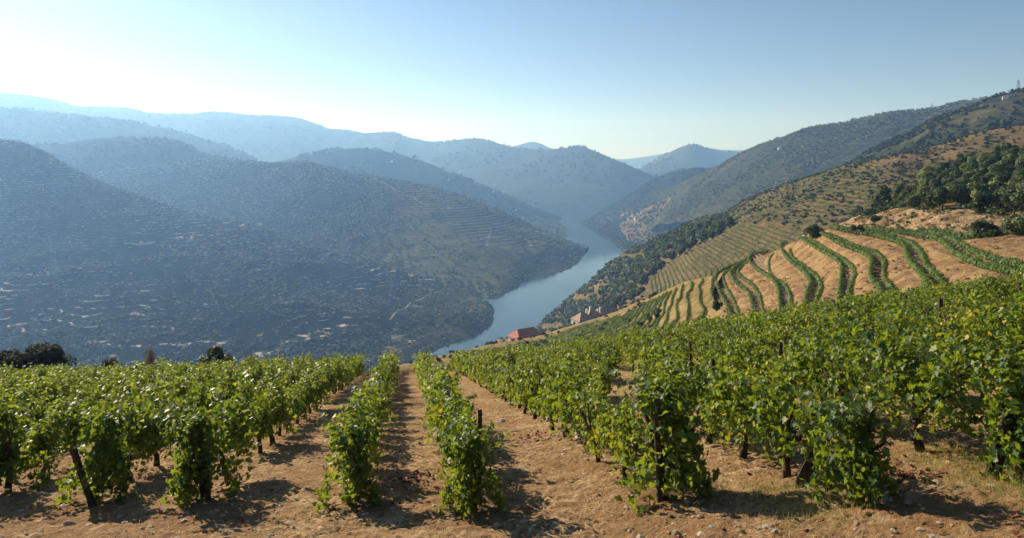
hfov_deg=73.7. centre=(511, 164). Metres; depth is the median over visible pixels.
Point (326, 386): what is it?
grapevine
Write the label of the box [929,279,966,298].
grapevine
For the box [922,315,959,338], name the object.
grapevine
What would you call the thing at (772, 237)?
distant vine row
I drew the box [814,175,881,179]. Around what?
distant vine row
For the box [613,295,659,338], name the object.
spur vine row
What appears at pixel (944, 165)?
grove tree
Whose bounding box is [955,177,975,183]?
grove tree
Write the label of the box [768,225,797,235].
distant vine row
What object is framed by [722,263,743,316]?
vine row
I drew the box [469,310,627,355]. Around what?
spur vine row
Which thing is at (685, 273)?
distant vine row
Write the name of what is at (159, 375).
grapevine
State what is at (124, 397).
grapevine
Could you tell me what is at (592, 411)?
grapevine
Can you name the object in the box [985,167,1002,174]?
grove tree
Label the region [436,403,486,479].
grapevine
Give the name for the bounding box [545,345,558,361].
grapevine
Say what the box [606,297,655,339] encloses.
spur vine row
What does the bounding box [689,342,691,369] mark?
vineyard post
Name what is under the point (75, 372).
grapevine
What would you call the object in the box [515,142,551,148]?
hills
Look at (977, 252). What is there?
vine row
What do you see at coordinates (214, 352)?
shrub
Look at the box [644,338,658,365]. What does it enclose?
grapevine
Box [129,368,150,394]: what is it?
grapevine
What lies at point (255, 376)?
grapevine
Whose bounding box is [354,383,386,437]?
grapevine
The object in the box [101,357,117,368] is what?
shrub
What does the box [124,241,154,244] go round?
dirt track
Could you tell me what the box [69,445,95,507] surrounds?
vineyard post
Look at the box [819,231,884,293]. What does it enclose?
vine row
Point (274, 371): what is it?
grapevine
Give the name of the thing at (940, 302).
vineyard post
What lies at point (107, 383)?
grapevine
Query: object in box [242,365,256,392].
grapevine
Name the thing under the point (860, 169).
distant vine row
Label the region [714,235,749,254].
distant vine row
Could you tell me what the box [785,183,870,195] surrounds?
distant vine row
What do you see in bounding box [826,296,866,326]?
grapevine
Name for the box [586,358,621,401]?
grapevine
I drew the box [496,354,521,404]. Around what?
grapevine
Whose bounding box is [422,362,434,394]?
grapevine
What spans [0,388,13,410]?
grapevine
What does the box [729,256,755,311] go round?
vine row
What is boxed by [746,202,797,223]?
distant vine row
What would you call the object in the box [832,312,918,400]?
grapevine
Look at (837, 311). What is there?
grapevine
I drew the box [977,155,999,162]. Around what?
grove tree
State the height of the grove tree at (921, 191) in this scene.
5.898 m
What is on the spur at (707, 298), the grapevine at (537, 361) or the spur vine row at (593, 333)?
the spur vine row at (593, 333)
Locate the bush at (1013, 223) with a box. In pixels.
[1000,215,1023,235]
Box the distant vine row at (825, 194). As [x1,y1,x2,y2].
[779,187,867,199]
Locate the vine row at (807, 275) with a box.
[779,240,813,303]
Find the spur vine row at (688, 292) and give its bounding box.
[680,280,692,324]
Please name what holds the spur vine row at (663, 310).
on the spur at (707, 298)
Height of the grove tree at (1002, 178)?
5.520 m
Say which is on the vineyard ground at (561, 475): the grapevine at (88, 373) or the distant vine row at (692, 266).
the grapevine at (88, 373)
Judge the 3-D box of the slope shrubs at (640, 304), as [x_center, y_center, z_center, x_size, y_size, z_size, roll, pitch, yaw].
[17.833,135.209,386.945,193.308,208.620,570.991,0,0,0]
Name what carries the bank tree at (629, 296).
on the hillside at (777, 224)
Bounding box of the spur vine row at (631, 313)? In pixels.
[451,306,637,367]
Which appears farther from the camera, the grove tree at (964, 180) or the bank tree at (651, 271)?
the bank tree at (651, 271)
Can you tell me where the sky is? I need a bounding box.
[0,0,1023,158]
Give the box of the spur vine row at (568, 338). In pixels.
[468,314,618,351]
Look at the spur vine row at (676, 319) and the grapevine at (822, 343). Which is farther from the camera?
the spur vine row at (676, 319)
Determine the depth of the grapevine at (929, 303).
22.33 m
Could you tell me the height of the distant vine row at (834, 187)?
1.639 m
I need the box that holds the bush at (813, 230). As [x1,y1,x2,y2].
[803,224,823,238]
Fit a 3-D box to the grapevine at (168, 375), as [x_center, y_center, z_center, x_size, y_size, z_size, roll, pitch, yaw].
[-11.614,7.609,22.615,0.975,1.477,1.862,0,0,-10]
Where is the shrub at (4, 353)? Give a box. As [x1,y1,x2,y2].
[0,349,19,367]
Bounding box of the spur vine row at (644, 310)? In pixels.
[596,298,653,340]
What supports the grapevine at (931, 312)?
on the vineyard ground at (561, 475)
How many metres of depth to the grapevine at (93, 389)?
21.66 m
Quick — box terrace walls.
[399,182,556,246]
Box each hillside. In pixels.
[536,126,1023,332]
[706,228,1023,316]
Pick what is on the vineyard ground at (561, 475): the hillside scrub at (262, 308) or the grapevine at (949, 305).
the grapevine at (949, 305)
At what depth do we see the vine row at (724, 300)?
153.12 m
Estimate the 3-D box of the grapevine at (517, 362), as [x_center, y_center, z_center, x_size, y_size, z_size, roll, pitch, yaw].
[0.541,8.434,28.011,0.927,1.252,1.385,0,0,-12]
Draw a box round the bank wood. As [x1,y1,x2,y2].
[538,214,716,332]
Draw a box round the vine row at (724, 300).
[714,260,741,314]
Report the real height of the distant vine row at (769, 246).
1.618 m
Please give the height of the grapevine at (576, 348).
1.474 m
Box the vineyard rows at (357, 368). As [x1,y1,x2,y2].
[0,271,1023,399]
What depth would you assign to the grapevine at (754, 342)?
15.50 m
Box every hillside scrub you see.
[0,139,494,371]
[89,157,587,296]
[509,212,567,235]
[582,167,712,249]
[615,191,692,249]
[648,95,992,225]
[834,87,1023,167]
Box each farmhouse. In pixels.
[507,327,541,340]
[570,309,593,323]
[588,307,601,317]
[596,307,617,315]
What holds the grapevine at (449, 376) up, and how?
on the vineyard ground at (561, 475)
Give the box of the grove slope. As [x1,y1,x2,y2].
[862,182,1023,216]
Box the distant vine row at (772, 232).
[749,224,794,240]
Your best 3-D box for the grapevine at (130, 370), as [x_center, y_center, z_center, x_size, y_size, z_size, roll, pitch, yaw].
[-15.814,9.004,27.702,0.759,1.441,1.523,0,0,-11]
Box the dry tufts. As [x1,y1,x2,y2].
[715,229,1019,309]
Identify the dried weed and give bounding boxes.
[143,346,157,365]
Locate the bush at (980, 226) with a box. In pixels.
[970,219,998,235]
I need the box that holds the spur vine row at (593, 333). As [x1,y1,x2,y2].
[449,308,633,361]
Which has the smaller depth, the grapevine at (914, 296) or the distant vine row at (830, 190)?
the grapevine at (914, 296)
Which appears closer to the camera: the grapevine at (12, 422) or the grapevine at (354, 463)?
the grapevine at (354, 463)
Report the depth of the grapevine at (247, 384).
19.58 m
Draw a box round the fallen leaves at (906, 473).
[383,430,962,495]
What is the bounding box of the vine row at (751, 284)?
[737,255,765,311]
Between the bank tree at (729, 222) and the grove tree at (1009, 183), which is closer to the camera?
the grove tree at (1009, 183)
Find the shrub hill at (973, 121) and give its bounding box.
[849,92,1023,164]
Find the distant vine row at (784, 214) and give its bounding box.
[750,200,816,222]
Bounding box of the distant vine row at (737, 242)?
[719,233,756,250]
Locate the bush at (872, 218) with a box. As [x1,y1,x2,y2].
[868,214,879,221]
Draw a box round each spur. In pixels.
[92,159,587,296]
[398,273,726,371]
[584,169,708,241]
[616,197,693,251]
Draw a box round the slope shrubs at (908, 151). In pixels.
[536,124,1023,333]
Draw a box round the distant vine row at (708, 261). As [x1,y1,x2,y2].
[694,249,717,273]
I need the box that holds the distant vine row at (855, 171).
[828,170,879,172]
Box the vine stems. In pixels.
[345,345,651,384]
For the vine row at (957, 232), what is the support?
on the terraced hillside at (941, 258)
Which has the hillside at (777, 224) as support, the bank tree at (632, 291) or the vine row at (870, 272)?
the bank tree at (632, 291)
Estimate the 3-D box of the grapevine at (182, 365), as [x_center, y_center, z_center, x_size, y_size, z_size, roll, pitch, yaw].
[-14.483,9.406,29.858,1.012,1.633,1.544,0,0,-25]
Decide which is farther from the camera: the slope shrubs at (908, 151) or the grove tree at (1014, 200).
the slope shrubs at (908, 151)
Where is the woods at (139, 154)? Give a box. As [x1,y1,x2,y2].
[32,135,267,171]
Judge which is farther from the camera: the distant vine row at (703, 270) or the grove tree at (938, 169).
the distant vine row at (703, 270)
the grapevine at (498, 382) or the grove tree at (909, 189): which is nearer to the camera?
the grapevine at (498, 382)
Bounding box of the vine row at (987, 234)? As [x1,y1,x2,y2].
[919,228,1023,239]
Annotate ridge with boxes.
[0,108,252,159]
[37,137,209,174]
[277,148,561,217]
[645,98,984,230]
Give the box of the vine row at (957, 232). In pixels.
[925,226,1005,237]
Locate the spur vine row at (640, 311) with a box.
[596,300,648,338]
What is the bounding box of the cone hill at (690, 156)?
[640,144,739,176]
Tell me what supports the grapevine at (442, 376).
on the vineyard ground at (561, 475)
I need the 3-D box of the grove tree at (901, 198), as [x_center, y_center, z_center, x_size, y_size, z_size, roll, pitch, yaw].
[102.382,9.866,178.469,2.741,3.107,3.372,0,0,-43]
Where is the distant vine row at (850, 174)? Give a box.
[820,172,880,176]
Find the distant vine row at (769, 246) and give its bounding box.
[724,226,775,250]
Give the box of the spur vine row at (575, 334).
[505,314,616,346]
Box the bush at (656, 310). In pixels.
[650,307,661,313]
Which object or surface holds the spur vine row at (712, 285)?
on the spur at (707, 298)
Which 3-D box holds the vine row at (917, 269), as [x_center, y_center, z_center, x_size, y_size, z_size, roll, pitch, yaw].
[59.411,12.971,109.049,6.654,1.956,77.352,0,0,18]
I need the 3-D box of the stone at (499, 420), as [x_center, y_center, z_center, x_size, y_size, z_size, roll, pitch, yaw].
[-0.283,6.184,16.381,0.254,0.131,0.221,0,0,0]
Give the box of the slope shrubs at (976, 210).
[824,207,1023,230]
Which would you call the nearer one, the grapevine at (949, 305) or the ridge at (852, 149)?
the grapevine at (949, 305)
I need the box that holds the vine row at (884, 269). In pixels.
[820,229,897,292]
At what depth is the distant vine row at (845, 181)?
472.79 m
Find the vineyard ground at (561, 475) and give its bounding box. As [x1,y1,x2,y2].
[0,326,1023,537]
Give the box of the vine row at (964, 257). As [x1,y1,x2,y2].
[864,226,1021,276]
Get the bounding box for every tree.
[484,341,493,344]
[612,295,621,305]
[619,283,624,291]
[626,293,635,299]
[629,288,636,294]
[636,286,644,292]
[638,275,647,283]
[647,269,656,274]
[651,264,657,270]
[656,260,665,265]
[665,243,674,248]
[665,252,675,258]
[677,247,684,253]
[683,242,692,247]
[687,228,697,235]
[687,237,696,242]
[695,222,703,227]
[698,233,706,239]
[707,231,714,237]
[714,228,723,233]
[715,220,725,225]
[723,215,734,222]
[724,219,734,226]
[869,200,879,207]
[870,186,891,206]
[892,183,906,198]
[897,196,905,201]
[899,191,906,199]
[904,186,917,193]
[904,195,921,207]
[915,186,946,209]
[916,167,923,180]
[917,176,932,188]
[919,172,932,184]
[921,166,944,173]
[925,185,962,210]
[929,171,937,176]
[929,178,946,186]
[933,162,950,168]
[936,170,963,183]
[941,168,955,172]
[941,174,961,183]
[943,181,966,203]
[949,162,960,171]
[953,184,970,205]
[955,153,975,163]
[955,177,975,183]
[959,161,978,169]
[962,167,977,171]
[962,172,984,178]
[966,181,1006,206]
[967,156,979,163]
[969,175,989,182]
[970,190,992,211]
[972,166,988,174]
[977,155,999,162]
[978,156,995,166]
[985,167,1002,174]
[985,171,1011,180]
[987,150,1007,156]
[988,153,1003,160]
[988,161,1015,172]
[988,180,1010,203]
[990,174,1010,182]
[992,145,1008,151]
[992,184,1011,208]
[1000,142,1018,148]
[1000,191,1023,213]
[1002,153,1017,159]
[1003,150,1019,157]
[1005,178,1023,193]
[1006,158,1015,164]
[1008,175,1023,184]
[1011,146,1023,152]
[1011,168,1023,177]
[1014,157,1023,169]
[1016,181,1023,193]
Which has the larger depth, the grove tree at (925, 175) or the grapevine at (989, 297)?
the grove tree at (925, 175)
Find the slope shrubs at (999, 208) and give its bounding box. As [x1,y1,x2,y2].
[835,169,1023,223]
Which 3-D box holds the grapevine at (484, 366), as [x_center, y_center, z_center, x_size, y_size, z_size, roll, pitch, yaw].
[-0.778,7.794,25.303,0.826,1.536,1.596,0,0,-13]
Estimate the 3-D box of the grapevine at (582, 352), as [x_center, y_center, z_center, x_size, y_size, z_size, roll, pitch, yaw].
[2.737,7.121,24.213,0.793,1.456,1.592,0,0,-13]
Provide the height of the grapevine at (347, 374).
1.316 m
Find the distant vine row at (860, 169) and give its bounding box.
[834,168,882,169]
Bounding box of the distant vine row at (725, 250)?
[707,241,740,260]
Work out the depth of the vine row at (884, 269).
104.10 m
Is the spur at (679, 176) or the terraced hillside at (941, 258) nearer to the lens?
the terraced hillside at (941, 258)
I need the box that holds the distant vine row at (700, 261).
[690,251,711,275]
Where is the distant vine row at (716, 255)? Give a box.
[702,247,728,263]
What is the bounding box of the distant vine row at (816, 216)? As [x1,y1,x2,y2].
[756,199,827,219]
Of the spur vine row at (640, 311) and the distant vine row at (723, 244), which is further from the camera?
the distant vine row at (723, 244)
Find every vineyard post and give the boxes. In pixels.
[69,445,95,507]
[198,425,210,500]
[351,431,359,501]
[477,409,481,504]
[654,398,662,502]
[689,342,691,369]
[710,359,715,436]
[778,342,782,373]
[794,430,834,487]
[937,298,942,327]
[985,409,1018,476]
[1017,283,1021,300]
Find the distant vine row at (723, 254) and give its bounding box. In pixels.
[706,245,734,264]
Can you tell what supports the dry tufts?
on the terraced hillside at (941, 258)
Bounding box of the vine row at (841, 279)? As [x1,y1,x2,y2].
[797,235,844,300]
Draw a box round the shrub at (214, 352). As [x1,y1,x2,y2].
[196,345,234,366]
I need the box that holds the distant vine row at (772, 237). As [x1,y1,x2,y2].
[737,223,789,243]
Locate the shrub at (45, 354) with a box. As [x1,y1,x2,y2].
[0,342,77,371]
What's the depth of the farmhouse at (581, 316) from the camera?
428.02 m
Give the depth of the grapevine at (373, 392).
15.16 m
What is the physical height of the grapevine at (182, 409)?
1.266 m
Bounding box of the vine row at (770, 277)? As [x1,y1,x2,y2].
[747,248,782,309]
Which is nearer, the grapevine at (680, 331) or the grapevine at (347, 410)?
the grapevine at (347, 410)
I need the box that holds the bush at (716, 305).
[712,300,723,310]
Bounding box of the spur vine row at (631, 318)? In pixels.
[597,301,645,337]
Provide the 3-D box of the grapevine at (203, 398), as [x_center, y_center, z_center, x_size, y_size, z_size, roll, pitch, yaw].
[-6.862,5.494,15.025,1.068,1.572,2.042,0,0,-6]
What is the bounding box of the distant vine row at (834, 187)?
[792,181,875,191]
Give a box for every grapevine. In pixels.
[0,368,13,380]
[0,373,16,384]
[0,374,20,394]
[0,379,30,400]
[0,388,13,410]
[0,397,57,494]
[1,382,37,407]
[6,389,34,440]
[15,364,50,386]
[17,364,66,418]
[17,402,75,478]
[18,387,53,441]
[26,368,65,411]
[37,368,62,379]
[42,389,115,462]
[43,384,81,430]
[46,367,78,401]
[46,389,154,511]
[55,367,78,388]
[65,364,83,381]
[68,383,114,411]
[73,365,96,382]
[73,377,92,402]
[75,367,100,391]
[76,392,117,448]
[80,374,113,400]
[84,366,126,411]
[89,365,109,380]
[96,368,126,386]
[97,365,129,379]
[108,363,123,373]
[108,384,170,480]
[108,386,146,415]
[116,369,144,398]
[124,362,149,383]
[124,366,132,379]
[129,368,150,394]
[129,377,184,466]
[131,379,172,432]
[138,363,162,382]
[141,400,244,507]
[143,371,177,402]
[146,367,179,388]
[150,357,168,384]
[151,370,199,410]
[154,363,180,381]
[158,391,201,454]
[168,361,191,375]
[168,365,181,376]
[168,371,224,423]
[175,364,200,383]
[183,362,197,377]
[193,366,207,385]
[197,369,240,400]
[197,380,228,417]
[200,364,219,382]
[203,376,220,390]
[204,365,235,379]
[205,369,278,481]
[210,365,220,375]
[221,356,244,373]
[230,375,251,401]
[231,360,250,384]
[234,366,258,403]
[238,389,287,453]
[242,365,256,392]
[244,360,259,386]
[251,368,274,402]
[254,358,268,386]
[254,361,302,442]
[262,360,284,384]
[269,357,291,389]
[274,384,295,435]
[282,360,301,388]
[284,365,302,389]
[288,382,307,427]
[289,357,311,375]
[291,363,323,418]
[292,379,311,423]
[295,362,305,381]
[300,362,332,413]
[301,356,313,374]
[306,366,332,400]
[308,360,333,408]
[312,401,399,514]
[316,382,382,479]
[318,355,339,397]
[322,354,348,393]
[328,353,346,390]
[334,385,391,457]
[338,353,352,389]
[340,360,350,385]
[341,358,355,386]
[350,383,380,446]
[354,367,390,413]
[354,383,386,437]
[357,373,391,427]
[361,372,396,419]
[368,376,395,422]
[369,354,395,396]
[369,373,391,403]
[377,356,397,390]
[380,355,397,384]
[391,354,403,379]
[411,356,435,386]
[413,350,431,377]
[417,355,435,384]
[418,355,437,389]
[418,362,426,389]
[418,364,440,398]
[419,353,445,388]
[419,362,463,438]
[419,364,460,421]
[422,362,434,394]
[422,369,465,443]
[422,419,510,519]
[424,363,455,399]
[433,384,483,468]
[434,382,461,455]
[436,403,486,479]
[461,354,480,381]
[466,352,480,382]
[468,354,493,388]
[470,352,494,386]
[478,351,496,386]
[480,357,500,392]
[486,361,513,395]
[489,356,513,398]
[494,361,519,401]
[496,346,517,364]
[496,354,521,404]
[498,365,539,413]
[505,363,522,408]
[510,357,546,418]
[514,356,522,366]
[516,347,534,369]
[526,355,539,369]
[529,364,573,429]
[532,350,547,365]
[535,351,554,377]
[535,354,585,437]
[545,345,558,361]
[545,354,561,378]
[549,357,563,375]
[551,357,567,368]
[555,339,583,364]
[563,379,604,445]
[566,342,601,393]
[567,341,588,357]
[571,377,637,462]
[576,359,599,394]
[578,342,596,367]
[584,340,613,379]
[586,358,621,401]
[589,389,654,477]
[592,335,603,350]
[593,331,623,367]
[594,345,622,380]
[603,339,626,366]
[606,349,726,517]
[610,327,636,353]
[620,338,639,372]
[624,361,659,422]
[628,335,650,369]
[632,332,687,377]
[632,335,648,358]
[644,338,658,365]
[650,343,708,425]
[657,323,686,345]
[657,336,676,360]
[659,325,673,338]
[660,348,690,378]
[662,337,694,369]
[669,330,698,361]
[670,321,693,337]
[673,354,743,444]
[675,323,703,344]
[686,329,713,362]
[695,330,719,356]
[698,319,715,338]
[698,346,727,377]
[698,361,771,457]
[699,337,723,366]
[705,323,736,348]
[709,334,762,390]
[710,314,736,334]
[717,329,755,376]
[728,324,749,338]
[732,320,749,337]
[738,317,756,326]
[738,326,778,374]
[738,357,829,477]
[745,309,789,363]
[746,344,808,400]
[762,315,788,334]
[764,308,790,326]
[773,313,804,371]
[779,333,844,422]
[781,302,833,335]
[784,302,809,324]
[786,325,824,356]
[796,323,858,377]
[799,387,924,509]
[801,304,813,317]
[805,297,830,311]
[805,303,829,324]
[805,308,838,335]
[807,303,833,316]
[814,336,910,427]
[817,310,870,357]
[820,305,855,331]
[821,304,878,339]
[824,297,844,307]
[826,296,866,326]
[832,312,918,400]
[842,295,864,319]
[847,322,986,451]
[855,289,886,328]
[868,311,897,340]
[871,300,904,329]
[878,289,893,303]
[879,293,919,322]
[879,323,965,399]
[883,305,944,355]
[884,301,936,338]
[886,298,935,343]
[887,291,916,304]
[894,287,912,296]
[899,289,922,299]
[908,296,949,326]
[910,285,936,294]
[911,289,938,298]
[918,287,945,303]
[919,294,944,307]
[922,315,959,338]
[928,320,1023,414]
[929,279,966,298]
[932,304,967,332]
[934,287,971,306]
[935,289,999,331]
[936,290,1023,365]
[944,296,960,312]
[948,326,1023,488]
[956,280,981,291]
[957,285,1023,348]
[958,280,1001,307]
[974,275,1007,295]
[976,273,1016,302]
[985,290,1023,365]
[988,294,1022,311]
[999,288,1022,306]
[1002,274,1023,297]
[1009,267,1023,286]
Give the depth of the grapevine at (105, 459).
10.02 m
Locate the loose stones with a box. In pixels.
[0,367,1020,537]
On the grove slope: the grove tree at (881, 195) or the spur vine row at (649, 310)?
the grove tree at (881, 195)
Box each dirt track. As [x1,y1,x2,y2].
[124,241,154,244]
[373,179,447,212]
[389,291,439,319]
[485,225,491,245]
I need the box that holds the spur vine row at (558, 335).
[545,319,596,338]
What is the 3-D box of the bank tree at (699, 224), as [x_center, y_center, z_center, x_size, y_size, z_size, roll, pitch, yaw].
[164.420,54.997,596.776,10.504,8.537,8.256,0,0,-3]
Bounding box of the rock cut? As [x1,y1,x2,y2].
[828,208,1023,233]
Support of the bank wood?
on the hillside at (777, 224)
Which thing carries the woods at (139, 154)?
on the ridge at (65, 150)
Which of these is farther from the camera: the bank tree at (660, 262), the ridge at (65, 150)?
the ridge at (65, 150)
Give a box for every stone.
[63,520,75,525]
[385,518,394,524]
[495,419,504,422]
[878,492,892,502]
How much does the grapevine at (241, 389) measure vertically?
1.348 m
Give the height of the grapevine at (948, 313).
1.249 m
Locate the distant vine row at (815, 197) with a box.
[775,189,861,203]
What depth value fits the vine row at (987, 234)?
97.64 m
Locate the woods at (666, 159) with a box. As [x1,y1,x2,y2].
[639,143,742,173]
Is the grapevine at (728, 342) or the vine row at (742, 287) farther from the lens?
the vine row at (742, 287)
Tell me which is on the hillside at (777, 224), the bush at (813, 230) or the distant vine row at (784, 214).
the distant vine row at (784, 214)
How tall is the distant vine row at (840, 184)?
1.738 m
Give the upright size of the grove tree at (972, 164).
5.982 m
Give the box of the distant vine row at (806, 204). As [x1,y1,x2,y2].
[764,193,848,210]
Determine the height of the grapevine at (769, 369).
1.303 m
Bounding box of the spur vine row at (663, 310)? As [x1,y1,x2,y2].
[650,289,671,329]
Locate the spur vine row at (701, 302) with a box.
[692,278,705,322]
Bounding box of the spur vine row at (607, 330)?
[596,306,639,336]
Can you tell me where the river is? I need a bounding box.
[427,214,623,357]
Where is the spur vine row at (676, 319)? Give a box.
[659,283,683,329]
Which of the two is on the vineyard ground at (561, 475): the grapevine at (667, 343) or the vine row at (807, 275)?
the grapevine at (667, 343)
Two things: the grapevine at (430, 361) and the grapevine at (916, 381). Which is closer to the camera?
the grapevine at (916, 381)
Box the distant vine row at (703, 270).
[686,253,705,276]
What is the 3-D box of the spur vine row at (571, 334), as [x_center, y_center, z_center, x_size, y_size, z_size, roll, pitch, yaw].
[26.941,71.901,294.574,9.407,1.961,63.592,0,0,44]
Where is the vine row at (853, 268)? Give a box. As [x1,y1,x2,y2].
[802,234,857,299]
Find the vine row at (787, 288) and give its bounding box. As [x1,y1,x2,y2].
[767,253,793,307]
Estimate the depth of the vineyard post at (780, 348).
12.52 m
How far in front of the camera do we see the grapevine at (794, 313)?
27.14 m
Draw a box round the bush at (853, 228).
[849,224,863,233]
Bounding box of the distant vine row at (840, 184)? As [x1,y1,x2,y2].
[800,179,878,187]
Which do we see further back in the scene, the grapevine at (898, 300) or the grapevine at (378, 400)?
the grapevine at (898, 300)
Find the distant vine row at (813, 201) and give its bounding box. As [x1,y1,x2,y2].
[769,191,855,207]
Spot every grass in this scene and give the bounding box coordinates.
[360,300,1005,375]
[701,433,1023,537]
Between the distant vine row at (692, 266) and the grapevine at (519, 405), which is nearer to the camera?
the grapevine at (519, 405)
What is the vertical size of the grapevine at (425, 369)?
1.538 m
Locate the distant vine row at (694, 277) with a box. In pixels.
[679,257,695,278]
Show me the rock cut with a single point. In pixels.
(967, 216)
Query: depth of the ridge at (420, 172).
2971.30 m
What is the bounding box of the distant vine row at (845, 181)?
[807,177,881,183]
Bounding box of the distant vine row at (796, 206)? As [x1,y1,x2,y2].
[759,195,839,215]
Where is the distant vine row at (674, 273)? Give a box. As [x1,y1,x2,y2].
[669,263,678,283]
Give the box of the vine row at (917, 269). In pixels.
[829,224,932,285]
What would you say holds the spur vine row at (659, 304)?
on the spur at (707, 298)
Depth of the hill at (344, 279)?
1148.80 m
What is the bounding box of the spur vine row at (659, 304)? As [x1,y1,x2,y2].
[639,291,667,333]
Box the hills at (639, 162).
[615,147,743,168]
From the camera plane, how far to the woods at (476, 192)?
2896.97 m
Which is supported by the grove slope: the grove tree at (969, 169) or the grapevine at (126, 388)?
the grove tree at (969, 169)
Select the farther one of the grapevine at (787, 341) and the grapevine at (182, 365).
the grapevine at (182, 365)
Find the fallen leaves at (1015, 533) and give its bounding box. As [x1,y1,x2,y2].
[3,375,1022,537]
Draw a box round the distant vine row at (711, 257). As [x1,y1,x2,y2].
[697,248,723,267]
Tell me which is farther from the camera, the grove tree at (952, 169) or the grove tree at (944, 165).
the grove tree at (944, 165)
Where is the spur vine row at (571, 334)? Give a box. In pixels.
[517,317,608,344]
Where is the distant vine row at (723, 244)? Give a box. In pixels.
[711,239,746,257]
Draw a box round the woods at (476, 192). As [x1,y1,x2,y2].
[290,147,525,214]
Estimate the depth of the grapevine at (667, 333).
25.76 m
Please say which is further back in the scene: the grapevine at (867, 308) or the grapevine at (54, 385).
the grapevine at (867, 308)
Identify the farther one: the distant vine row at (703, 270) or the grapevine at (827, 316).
the distant vine row at (703, 270)
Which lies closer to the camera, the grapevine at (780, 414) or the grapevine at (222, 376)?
the grapevine at (780, 414)
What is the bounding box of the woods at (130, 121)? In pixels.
[0,106,260,161]
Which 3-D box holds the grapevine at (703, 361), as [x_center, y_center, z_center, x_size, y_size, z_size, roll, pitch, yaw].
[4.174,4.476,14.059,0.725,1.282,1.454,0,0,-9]
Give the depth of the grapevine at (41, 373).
27.58 m
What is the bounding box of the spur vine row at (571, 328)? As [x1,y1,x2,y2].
[559,323,587,333]
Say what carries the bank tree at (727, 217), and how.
on the hillside at (777, 224)
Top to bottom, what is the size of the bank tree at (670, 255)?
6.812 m
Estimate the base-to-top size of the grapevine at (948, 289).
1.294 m
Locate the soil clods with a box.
[3,374,1022,537]
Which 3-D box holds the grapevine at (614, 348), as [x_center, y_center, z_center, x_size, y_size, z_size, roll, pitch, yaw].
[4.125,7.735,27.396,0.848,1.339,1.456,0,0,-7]
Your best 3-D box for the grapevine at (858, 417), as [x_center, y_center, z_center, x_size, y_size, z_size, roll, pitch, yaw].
[3.464,2.876,7.051,1.165,1.383,1.122,0,0,-8]
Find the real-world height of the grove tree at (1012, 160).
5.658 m
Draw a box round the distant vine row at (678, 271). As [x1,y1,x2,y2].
[672,261,683,281]
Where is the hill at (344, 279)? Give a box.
[0,141,493,372]
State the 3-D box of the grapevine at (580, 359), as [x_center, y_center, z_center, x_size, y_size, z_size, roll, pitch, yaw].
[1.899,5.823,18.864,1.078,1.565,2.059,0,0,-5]
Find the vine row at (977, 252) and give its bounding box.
[870,225,1023,269]
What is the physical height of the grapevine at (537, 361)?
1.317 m
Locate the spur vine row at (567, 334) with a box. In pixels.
[529,320,598,341]
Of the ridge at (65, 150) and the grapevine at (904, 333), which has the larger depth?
the ridge at (65, 150)
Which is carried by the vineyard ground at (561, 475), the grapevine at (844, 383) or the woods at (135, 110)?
the grapevine at (844, 383)
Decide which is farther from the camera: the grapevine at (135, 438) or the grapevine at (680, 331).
the grapevine at (680, 331)
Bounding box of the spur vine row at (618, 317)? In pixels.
[470,314,620,353]
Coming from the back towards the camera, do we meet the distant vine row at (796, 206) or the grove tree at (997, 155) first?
the distant vine row at (796, 206)
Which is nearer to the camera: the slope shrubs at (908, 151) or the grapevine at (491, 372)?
the grapevine at (491, 372)
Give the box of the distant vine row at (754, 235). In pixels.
[731,225,778,245]
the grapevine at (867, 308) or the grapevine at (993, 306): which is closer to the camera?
the grapevine at (993, 306)
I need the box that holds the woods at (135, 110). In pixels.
[0,92,659,207]
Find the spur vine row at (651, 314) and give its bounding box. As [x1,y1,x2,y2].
[615,293,663,340]
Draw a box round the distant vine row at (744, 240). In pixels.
[722,230,767,252]
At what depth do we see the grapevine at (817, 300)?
31.43 m
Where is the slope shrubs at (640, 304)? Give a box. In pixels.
[400,292,659,364]
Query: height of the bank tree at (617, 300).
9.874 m
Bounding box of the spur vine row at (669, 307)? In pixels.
[662,287,677,326]
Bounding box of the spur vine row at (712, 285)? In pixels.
[710,275,714,295]
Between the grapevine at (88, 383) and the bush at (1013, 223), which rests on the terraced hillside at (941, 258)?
the bush at (1013, 223)
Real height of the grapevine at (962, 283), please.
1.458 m
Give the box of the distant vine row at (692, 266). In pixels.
[683,256,700,277]
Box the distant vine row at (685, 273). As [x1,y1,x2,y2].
[676,259,689,280]
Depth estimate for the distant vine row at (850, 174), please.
502.82 m
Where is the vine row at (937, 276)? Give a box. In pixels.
[836,223,947,285]
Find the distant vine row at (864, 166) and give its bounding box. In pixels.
[842,165,881,166]
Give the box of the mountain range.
[0,93,656,213]
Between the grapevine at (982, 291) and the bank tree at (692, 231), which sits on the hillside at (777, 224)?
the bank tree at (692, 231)
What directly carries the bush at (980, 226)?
on the terraced hillside at (941, 258)
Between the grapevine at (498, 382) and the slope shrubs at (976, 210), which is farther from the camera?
the slope shrubs at (976, 210)
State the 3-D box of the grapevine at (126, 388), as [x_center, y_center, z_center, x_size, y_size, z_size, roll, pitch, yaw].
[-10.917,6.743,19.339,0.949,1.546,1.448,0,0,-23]
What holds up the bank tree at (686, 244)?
on the hillside at (777, 224)
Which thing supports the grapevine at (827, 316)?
on the vineyard ground at (561, 475)
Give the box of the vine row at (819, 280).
[789,241,823,302]
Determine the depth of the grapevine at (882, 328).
16.86 m
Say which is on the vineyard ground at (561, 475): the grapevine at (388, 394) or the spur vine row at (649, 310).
the grapevine at (388, 394)

